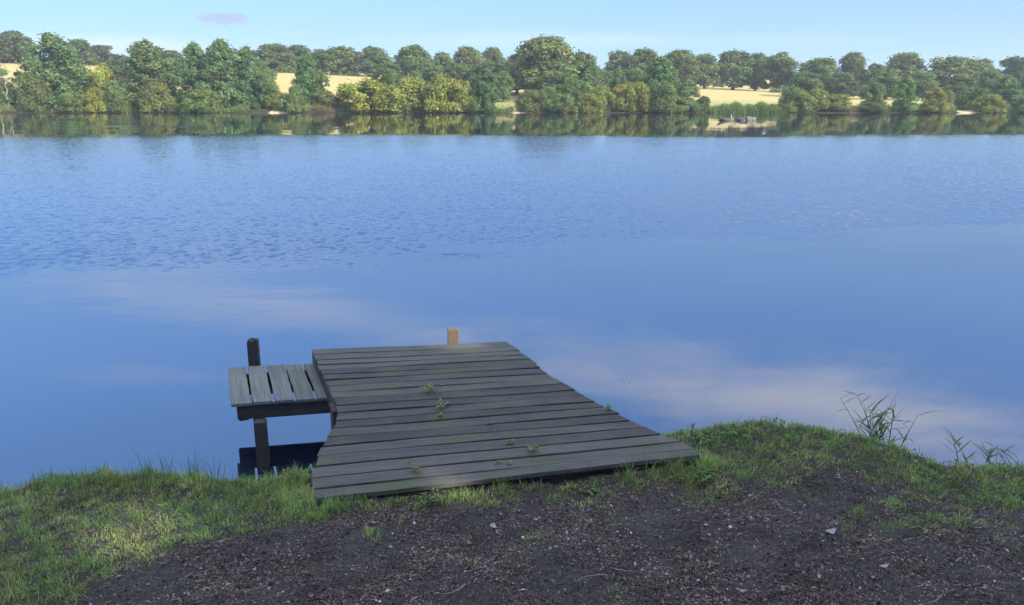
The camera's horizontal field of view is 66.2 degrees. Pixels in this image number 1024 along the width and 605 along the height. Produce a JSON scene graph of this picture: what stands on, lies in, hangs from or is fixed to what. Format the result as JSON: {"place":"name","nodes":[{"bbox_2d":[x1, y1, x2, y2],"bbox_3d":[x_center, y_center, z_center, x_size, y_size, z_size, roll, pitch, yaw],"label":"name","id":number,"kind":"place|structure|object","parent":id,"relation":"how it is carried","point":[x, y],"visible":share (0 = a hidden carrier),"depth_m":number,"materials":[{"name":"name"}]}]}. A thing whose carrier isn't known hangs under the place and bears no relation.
{"place":"outdoors","nodes":[
{"label":"outdoors","id":0,"kind":"place"},
{"bbox_2d":[0,61,1022,112],"bbox_3d":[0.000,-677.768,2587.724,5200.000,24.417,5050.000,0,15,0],"label":"field","id":1,"kind":"structure","parent":0,"point":[744,95],"depth_m":197.54,"materials":[{"name":"beige plant"}]},
{"bbox_2d":[0,30,35,63],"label":"oak tree","id":2,"kind":"object","parent":1,"relation":"on","point":[16,41],"visible":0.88,"depth_m":246.39,"materials":[{"name":"green plant"}]},
{"bbox_2d":[13,68,55,110],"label":"bush","id":3,"kind":"object","parent":1,"relation":"on","point":[29,81],"visible":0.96,"depth_m":152.87,"materials":[{"name":"green plant"}]},
{"bbox_2d":[0,30,92,106],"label":"alder tree","id":4,"kind":"object","parent":1,"relation":"on","point":[55,67],"visible":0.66,"depth_m":157.26,"materials":[{"name":"green plant"}]},
{"bbox_2d":[53,89,86,111],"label":"bush","id":5,"kind":"object","parent":1,"relation":"on","point":[69,97],"visible":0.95,"depth_m":152.46,"materials":[{"name":"green plant"}]},
{"bbox_2d":[68,38,99,63],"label":"oak tree","id":6,"kind":"object","parent":1,"relation":"on","point":[85,48],"visible":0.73,"depth_m":245.13,"materials":[{"name":"green plant"}]},
{"bbox_2d":[81,87,108,111],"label":"bush","id":7,"kind":"object","parent":1,"relation":"on","point":[94,97],"visible":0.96,"depth_m":152.43,"materials":[{"name":"green plant"}]},
{"bbox_2d":[84,62,115,105],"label":"bush","id":8,"kind":"object","parent":1,"relation":"on","point":[101,73],"visible":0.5,"depth_m":158.42,"materials":[{"name":"green plant"}]},
{"bbox_2d":[87,44,118,63],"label":"oak tree","id":9,"kind":"object","parent":1,"relation":"on","point":[102,52],"visible":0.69,"depth_m":251.76,"materials":[{"name":"green plant"}]},
{"bbox_2d":[93,54,135,79],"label":"oak tree","id":10,"kind":"object","parent":1,"relation":"on","point":[117,67],"visible":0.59,"depth_m":203.57,"materials":[{"name":"green plant"}]},
{"bbox_2d":[103,84,133,111],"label":"bush","id":11,"kind":"object","parent":1,"relation":"on","point":[114,95],"visible":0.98,"depth_m":153.00,"materials":[{"name":"green plant"}]},
{"bbox_2d":[97,38,181,108],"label":"alder tree","id":12,"kind":"object","parent":1,"relation":"on","point":[144,59],"visible":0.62,"depth_m":156.10,"materials":[{"name":"green plant"}]},
{"bbox_2d":[136,81,182,112],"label":"bush","id":13,"kind":"object","parent":1,"relation":"on","point":[154,93],"visible":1,"depth_m":151.77,"materials":[{"name":"green plant"}]},
{"bbox_2d":[159,50,183,61],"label":"oak tree","id":14,"kind":"object","parent":1,"relation":"on","point":[171,53],"visible":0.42,"depth_m":248.87,"materials":[{"name":"green plant"}]},
{"bbox_2d":[163,57,190,85],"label":"oak tree","id":15,"kind":"object","parent":1,"relation":"on","point":[176,62],"visible":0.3,"depth_m":201.58,"materials":[{"name":"green plant"}]},
{"bbox_2d":[175,41,215,107],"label":"alder tree","id":16,"kind":"object","parent":1,"relation":"on","point":[192,51],"visible":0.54,"depth_m":156.56,"materials":[{"name":"green plant"}]},
{"bbox_2d":[180,88,222,112],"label":"bush","id":17,"kind":"object","parent":1,"relation":"on","point":[197,100],"visible":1,"depth_m":150.72,"materials":[{"name":"green plant"}]},
{"bbox_2d":[189,37,244,108],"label":"alder tree","id":18,"kind":"object","parent":1,"relation":"on","point":[219,56],"visible":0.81,"depth_m":155.35,"materials":[{"name":"green plant"}]},
{"bbox_2d":[225,44,270,107],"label":"alder tree","id":19,"kind":"object","parent":1,"relation":"on","point":[245,86],"visible":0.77,"depth_m":157.30,"materials":[{"name":"green plant"}]},
{"bbox_2d":[252,70,270,108],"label":"alder tree","id":20,"kind":"object","parent":1,"relation":"on","point":[259,99],"visible":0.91,"depth_m":156.39,"materials":[{"name":"green plant"}]},
{"bbox_2d":[253,60,278,84],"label":"oak tree","id":21,"kind":"object","parent":1,"relation":"on","point":[267,70],"visible":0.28,"depth_m":205.81,"materials":[{"name":"green plant"}]},
{"bbox_2d":[263,80,282,109],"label":"bush","id":22,"kind":"object","parent":1,"relation":"on","point":[273,89],"visible":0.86,"depth_m":156.35,"materials":[{"name":"green plant"}]},
{"bbox_2d":[250,42,298,70],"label":"oak tree","id":23,"kind":"object","parent":1,"relation":"on","point":[274,55],"visible":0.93,"depth_m":247.51,"materials":[{"name":"green plant"}]},
{"bbox_2d":[278,85,311,111],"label":"bush","id":24,"kind":"object","parent":1,"relation":"on","point":[294,97],"visible":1,"depth_m":151.59,"materials":[{"name":"green plant"}]},
{"bbox_2d":[287,44,312,58],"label":"oak tree","id":25,"kind":"object","parent":1,"relation":"on","point":[298,50],"visible":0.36,"depth_m":257.12,"materials":[{"name":"green plant"}]},
{"bbox_2d":[285,51,334,105],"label":"alder tree","id":26,"kind":"object","parent":1,"relation":"on","point":[306,78],"visible":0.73,"depth_m":155.07,"materials":[{"name":"green plant"}]},
{"bbox_2d":[310,48,336,72],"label":"oak tree","id":27,"kind":"object","parent":1,"relation":"on","point":[318,55],"visible":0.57,"depth_m":248.46,"materials":[{"name":"green plant"}]},
{"bbox_2d":[308,88,347,109],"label":"bush","id":28,"kind":"object","parent":1,"relation":"on","point":[331,100],"visible":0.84,"depth_m":154.25,"materials":[{"name":"green plant"}]},
{"bbox_2d":[322,45,360,74],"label":"oak tree","id":29,"kind":"object","parent":1,"relation":"on","point":[343,53],"visible":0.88,"depth_m":247.85,"materials":[{"name":"green plant"}]},
{"bbox_2d":[333,77,394,112],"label":"bush","id":30,"kind":"object","parent":1,"relation":"on","point":[371,89],"visible":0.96,"depth_m":151.76,"materials":[{"name":"green plant"}]},
{"bbox_2d":[348,45,396,73],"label":"oak tree","id":31,"kind":"object","parent":1,"relation":"on","point":[370,57],"visible":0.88,"depth_m":248.04,"materials":[{"name":"green plant"}]},
{"bbox_2d":[370,61,404,85],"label":"oak tree","id":32,"kind":"object","parent":1,"relation":"on","point":[385,66],"visible":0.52,"depth_m":204.82,"materials":[{"name":"green plant"}]},
{"bbox_2d":[380,68,395,101],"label":"alder tree","id":33,"kind":"object","parent":1,"relation":"on","point":[389,76],"visible":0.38,"depth_m":160.96,"materials":[{"name":"green plant"}]},
{"bbox_2d":[378,73,427,111],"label":"bush","id":34,"kind":"object","parent":1,"relation":"on","point":[408,86],"visible":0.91,"depth_m":152.49,"materials":[{"name":"green plant"}]},
{"bbox_2d":[394,44,436,75],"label":"oak tree","id":35,"kind":"object","parent":1,"relation":"on","point":[407,57],"visible":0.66,"depth_m":236.39,"materials":[{"name":"green plant"}]},
{"bbox_2d":[409,62,445,84],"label":"oak tree","id":36,"kind":"object","parent":1,"relation":"on","point":[427,71],"visible":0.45,"depth_m":201.06,"materials":[{"name":"green plant"}]},
{"bbox_2d":[410,72,463,111],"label":"bush","id":37,"kind":"object","parent":1,"relation":"on","point":[437,91],"visible":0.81,"depth_m":151.94,"materials":[{"name":"green plant"}]},
{"bbox_2d":[432,51,450,68],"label":"oak tree","id":38,"kind":"object","parent":1,"relation":"on","point":[440,56],"visible":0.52,"depth_m":253.78,"materials":[{"name":"green plant"}]},
{"bbox_2d":[441,62,472,86],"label":"oak tree","id":39,"kind":"object","parent":1,"relation":"on","point":[457,71],"visible":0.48,"depth_m":203.79,"materials":[{"name":"green plant"}]},
{"bbox_2d":[446,78,480,111],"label":"bush","id":40,"kind":"object","parent":1,"relation":"on","point":[462,90],"visible":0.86,"depth_m":152.67,"materials":[{"name":"green plant"}]},
{"bbox_2d":[447,45,485,71],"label":"oak tree","id":41,"kind":"object","parent":1,"relation":"on","point":[467,57],"visible":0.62,"depth_m":242.18,"materials":[{"name":"green plant"}]},
{"bbox_2d":[0,58,961,97],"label":"hedge scrub","id":42,"kind":"object","parent":1,"relation":"on","point":[280,68],"visible":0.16,"depth_m":246.96,"materials":[{"name":"plant"}]},
{"bbox_2d":[466,60,503,89],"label":"oak tree","id":43,"kind":"object","parent":1,"relation":"on","point":[492,66],"visible":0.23,"depth_m":199.72,"materials":[{"name":"green plant"}]},
{"bbox_2d":[469,66,502,110],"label":"alder tree","id":44,"kind":"object","parent":1,"relation":"on","point":[487,98],"visible":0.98,"depth_m":152.77,"materials":[{"name":"green plant"}]},
{"bbox_2d":[481,45,506,63],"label":"oak tree","id":45,"kind":"object","parent":1,"relation":"on","point":[493,54],"visible":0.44,"depth_m":253.45,"materials":[{"name":"green plant"}]},
{"bbox_2d":[493,70,515,101],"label":"oak tree","id":46,"kind":"object","parent":1,"relation":"on","point":[505,87],"visible":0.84,"depth_m":176.75,"materials":[{"name":"green plant"}]},
{"bbox_2d":[490,52,531,94],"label":"oak tree","id":47,"kind":"object","parent":1,"relation":"on","point":[513,58],"visible":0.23,"depth_m":194.79,"materials":[{"name":"green plant"}]},
{"bbox_2d":[514,89,545,111],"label":"bush","id":48,"kind":"object","parent":1,"relation":"on","point":[525,100],"visible":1,"depth_m":152.50,"materials":[{"name":"green plant"}]},
{"bbox_2d":[503,34,579,93],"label":"oak tree","id":49,"kind":"object","parent":1,"relation":"on","point":[541,54],"visible":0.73,"depth_m":183.69,"materials":[{"name":"green plant"}]},
{"bbox_2d":[537,86,564,110],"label":"bush","id":50,"kind":"object","parent":1,"relation":"on","point":[549,95],"visible":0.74,"depth_m":152.42,"materials":[{"name":"green plant"}]},
{"bbox_2d":[524,70,593,98],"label":"oak tree","id":51,"kind":"object","parent":1,"relation":"on","point":[555,79],"visible":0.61,"depth_m":176.43,"materials":[{"name":"green plant"}]},
{"bbox_2d":[551,95,580,112],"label":"bush","id":52,"kind":"object","parent":1,"relation":"on","point":[564,104],"visible":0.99,"depth_m":150.29,"materials":[{"name":"green plant"}]},
{"bbox_2d":[556,76,582,101],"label":"alder tree","id":53,"kind":"object","parent":1,"relation":"on","point":[569,86],"visible":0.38,"depth_m":153.77,"materials":[{"name":"green plant"}]},
{"bbox_2d":[566,49,604,95],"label":"oak tree","id":54,"kind":"object","parent":1,"relation":"on","point":[584,62],"visible":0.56,"depth_m":189.46,"materials":[{"name":"green plant"}]},
{"bbox_2d":[574,92,604,112],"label":"bush","id":55,"kind":"object","parent":1,"relation":"on","point":[585,103],"visible":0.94,"depth_m":150.45,"materials":[{"name":"green plant"}]},
{"bbox_2d":[591,83,617,109],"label":"bush","id":56,"kind":"object","parent":1,"relation":"on","point":[602,92],"visible":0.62,"depth_m":153.40,"materials":[{"name":"green plant"}]},
{"bbox_2d":[603,49,630,74],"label":"oak tree","id":57,"kind":"object","parent":1,"relation":"on","point":[617,58],"visible":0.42,"depth_m":241.72,"materials":[{"name":"green plant"}]},
{"bbox_2d":[608,67,629,91],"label":"alder tree","id":58,"kind":"object","parent":1,"relation":"on","point":[617,77],"visible":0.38,"depth_m":164.69,"materials":[{"name":"green plant"}]},
{"bbox_2d":[607,83,631,110],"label":"bush","id":59,"kind":"object","parent":1,"relation":"on","point":[619,89],"visible":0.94,"depth_m":152.84,"materials":[{"name":"green plant"}]},
{"bbox_2d":[621,68,646,84],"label":"oak tree","id":60,"kind":"object","parent":1,"relation":"on","point":[633,75],"visible":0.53,"depth_m":204.91,"materials":[{"name":"green plant"}]},
{"bbox_2d":[620,47,657,78],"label":"oak tree","id":61,"kind":"object","parent":1,"relation":"on","point":[638,58],"visible":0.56,"depth_m":237.10,"materials":[{"name":"green plant"}]},
{"bbox_2d":[624,81,655,111],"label":"bush","id":62,"kind":"object","parent":1,"relation":"on","point":[637,90],"visible":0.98,"depth_m":152.10,"materials":[{"name":"green plant"}]},
{"bbox_2d":[638,54,683,106],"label":"alder tree","id":63,"kind":"object","parent":1,"relation":"on","point":[660,67],"visible":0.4,"depth_m":155.81,"materials":[{"name":"green plant"}]},
{"bbox_2d":[647,80,684,112],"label":"bush","id":64,"kind":"object","parent":1,"relation":"on","point":[664,94],"visible":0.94,"depth_m":150.65,"materials":[{"name":"green plant"}]},
{"bbox_2d":[663,48,700,85],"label":"oak tree","id":65,"kind":"object","parent":1,"relation":"on","point":[683,70],"visible":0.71,"depth_m":241.61,"materials":[{"name":"green plant"}]},
{"bbox_2d":[676,79,701,111],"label":"alder tree","id":66,"kind":"object","parent":1,"relation":"on","point":[690,87],"visible":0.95,"depth_m":153.17,"materials":[{"name":"green plant"}]},
{"bbox_2d":[687,53,727,88],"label":"oak tree","id":67,"kind":"object","parent":1,"relation":"on","point":[708,68],"visible":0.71,"depth_m":245.54,"materials":[{"name":"green plant"}]},
{"bbox_2d":[714,48,756,89],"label":"oak tree","id":68,"kind":"object","parent":1,"relation":"on","point":[738,68],"visible":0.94,"depth_m":244.91,"materials":[{"name":"green plant"}]},
{"bbox_2d":[708,100,791,112],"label":"reed bed","id":69,"kind":"object","parent":1,"relation":"on","point":[736,107],"visible":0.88,"depth_m":151.80,"materials":[{"name":"green plant"}]},
{"bbox_2d":[746,51,767,90],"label":"oak tree","id":70,"kind":"object","parent":1,"relation":"on","point":[757,59],"visible":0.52,"depth_m":249.30,"materials":[{"name":"green plant"}]},
{"bbox_2d":[753,51,800,88],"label":"oak tree","id":71,"kind":"object","parent":1,"relation":"on","point":[777,70],"visible":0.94,"depth_m":239.20,"materials":[{"name":"green plant"}]},
{"bbox_2d":[778,85,812,111],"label":"bush","id":72,"kind":"object","parent":1,"relation":"on","point":[793,94],"visible":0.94,"depth_m":152.10,"materials":[{"name":"green plant"}]},
{"bbox_2d":[782,70,825,93],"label":"oak tree","id":73,"kind":"object","parent":1,"relation":"on","point":[807,81],"visible":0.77,"depth_m":202.58,"materials":[{"name":"green plant"}]},
{"bbox_2d":[796,86,829,110],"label":"bush","id":74,"kind":"object","parent":1,"relation":"on","point":[817,98],"visible":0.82,"depth_m":152.70,"materials":[{"name":"green plant"}]},
{"bbox_2d":[796,56,839,81],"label":"oak tree","id":75,"kind":"object","parent":1,"relation":"on","point":[824,67],"visible":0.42,"depth_m":227.37,"materials":[{"name":"green plant"}]},
{"bbox_2d":[822,93,852,110],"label":"bush","id":76,"kind":"object","parent":1,"relation":"on","point":[839,101],"visible":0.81,"depth_m":153.83,"materials":[{"name":"green plant"}]},
{"bbox_2d":[820,72,859,96],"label":"oak tree","id":77,"kind":"object","parent":1,"relation":"on","point":[836,83],"visible":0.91,"depth_m":200.79,"materials":[{"name":"green plant"}]},
{"bbox_2d":[831,50,869,91],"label":"oak tree","id":78,"kind":"object","parent":1,"relation":"on","point":[853,63],"visible":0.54,"depth_m":243.53,"materials":[{"name":"green plant"}]},
{"bbox_2d":[854,102,886,110],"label":"bush","id":79,"kind":"object","parent":1,"relation":"on","point":[872,106],"visible":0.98,"depth_m":152.09,"materials":[{"name":"green plant"}]},
{"bbox_2d":[855,63,887,92],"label":"oak tree","id":80,"kind":"object","parent":1,"relation":"on","point":[873,70],"visible":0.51,"depth_m":224.61,"materials":[{"name":"green plant"}]},
{"bbox_2d":[858,81,887,104],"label":"bush","id":81,"kind":"object","parent":1,"relation":"on","point":[876,90],"visible":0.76,"depth_m":165.38,"materials":[{"name":"green plant"}]},
{"bbox_2d":[871,71,901,99],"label":"oak tree","id":82,"kind":"object","parent":1,"relation":"on","point":[890,81],"visible":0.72,"depth_m":198.40,"materials":[{"name":"green plant"}]},
{"bbox_2d":[891,76,919,110],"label":"alder tree","id":83,"kind":"object","parent":1,"relation":"on","point":[906,94],"visible":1,"depth_m":152.15,"materials":[{"name":"green plant"}]},
{"bbox_2d":[883,51,928,84],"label":"oak tree","id":84,"kind":"object","parent":1,"relation":"on","point":[904,64],"visible":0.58,"depth_m":236.63,"materials":[{"name":"green plant"}]},
{"bbox_2d":[909,71,938,99],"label":"oak tree","id":85,"kind":"object","parent":1,"relation":"on","point":[926,84],"visible":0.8,"depth_m":198.31,"materials":[{"name":"green plant"}]},
{"bbox_2d":[913,98,948,111],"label":"bush","id":86,"kind":"object","parent":1,"relation":"on","point":[933,105],"visible":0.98,"depth_m":151.85,"materials":[{"name":"green plant"}]},
{"bbox_2d":[919,86,950,107],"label":"bush","id":87,"kind":"object","parent":1,"relation":"on","point":[937,95],"visible":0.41,"depth_m":154.09,"materials":[{"name":"green plant"}]},
{"bbox_2d":[939,73,975,97],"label":"oak tree","id":88,"kind":"object","parent":1,"relation":"on","point":[961,81],"visible":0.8,"depth_m":199.05,"materials":[{"name":"green plant"}]},
{"bbox_2d":[924,55,991,89],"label":"oak tree","id":89,"kind":"object","parent":1,"relation":"on","point":[942,69],"visible":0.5,"depth_m":232.41,"materials":[{"name":"green plant"}]},
{"bbox_2d":[951,87,991,109],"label":"bush","id":90,"kind":"object","parent":1,"relation":"on","point":[969,95],"visible":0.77,"depth_m":158.59,"materials":[{"name":"green plant"}]},
{"bbox_2d":[975,69,1002,92],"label":"oak tree","id":91,"kind":"object","parent":1,"relation":"on","point":[987,80],"visible":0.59,"depth_m":195.97,"materials":[{"name":"green plant"}]},
{"bbox_2d":[969,93,1009,112],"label":"bush","id":92,"kind":"object","parent":1,"relation":"on","point":[985,103],"visible":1,"depth_m":152.44,"materials":[{"name":"green plant"}]},
{"bbox_2d":[992,74,1022,107],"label":"alder tree","id":93,"kind":"object","parent":1,"relation":"on","point":[1006,85],"visible":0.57,"depth_m":157.20,"materials":[{"name":"green plant"}]},
{"bbox_2d":[997,54,1023,94],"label":"oak tree","id":94,"kind":"object","parent":1,"relation":"on","point":[1015,66],"visible":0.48,"depth_m":238.49,"materials":[{"name":"green plant"}]},
{"bbox_2d":[1010,94,1023,111],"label":"bush","id":95,"kind":"object","parent":1,"relation":"on","point":[1019,98],"visible":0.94,"depth_m":152.95,"materials":[{"name":"green plant"}]},
{"bbox_2d":[0,417,1022,496],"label":"tall grass","id":96,"kind":"structure","parent":0,"point":[190,473],"depth_m":4.45,"materials":[{"name":"green plant"}]},
{"bbox_2d":[0,113,1023,490],"bbox_3d":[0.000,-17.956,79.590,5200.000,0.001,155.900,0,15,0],"label":"water","id":97,"kind":"structure","parent":0,"point":[662,273],"depth_m":12.38,"materials":[{"name":"blue liquid"}]},
{"bbox_2d":[0,102,1023,112],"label":"shore grass","id":98,"kind":"structure","parent":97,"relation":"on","point":[12,108],"depth_m":153.38,"materials":[{"name":"plant"}]},
{"bbox_2d":[0,423,1023,604],"bbox_3d":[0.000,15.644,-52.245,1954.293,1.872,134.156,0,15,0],"label":"ground","id":99,"kind":"structure","parent":0,"point":[576,477],"depth_m":3.70,"materials":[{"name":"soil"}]},
{"bbox_2d":[228,327,698,502],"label":"jetty","id":100,"kind":"object","parent":99,"relation":"on","point":[379,404],"visible":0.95,"depth_m":5.13,"materials":[{"name":"grey wood"}]},
{"bbox_2d":[139,475,1021,604],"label":"twig litter","id":101,"kind":"object","parent":99,"relation":"on","point":[655,539],"visible":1,"depth_m":3.52,"materials":[{"name":"brown wood"}]},
{"bbox_2d":[838,391,934,446],"bbox_3d":[2.340,0.775,5.011,0.677,0.534,0.298,0,15,0],"label":"reed plant","id":102,"kind":"object","parent":99,"relation":"on","point":[876,434],"visible":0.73,"depth_m":5.00,"materials":[{"name":"green plant"}]},
{"bbox_2d":[938,423,1016,465],"bbox_3d":[2.784,0.905,4.732,0.467,0.372,0.157,4,15,14],"label":"reed plant","id":103,"kind":"object","parent":99,"relation":"on","point":[990,455],"visible":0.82,"depth_m":4.74,"materials":[{"name":"green plant"}]},
{"bbox_2d":[0,417,1023,604],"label":"grass","id":104,"kind":"structure","parent":0,"point":[286,496],"depth_m":4.21,"materials":[{"name":"green plant"}]},
{"bbox_2d":[0,0,1023,75],"label":"sky","id":105,"kind":"structure","parent":0,"point":[879,30],"materials":[{"name":"blue"}]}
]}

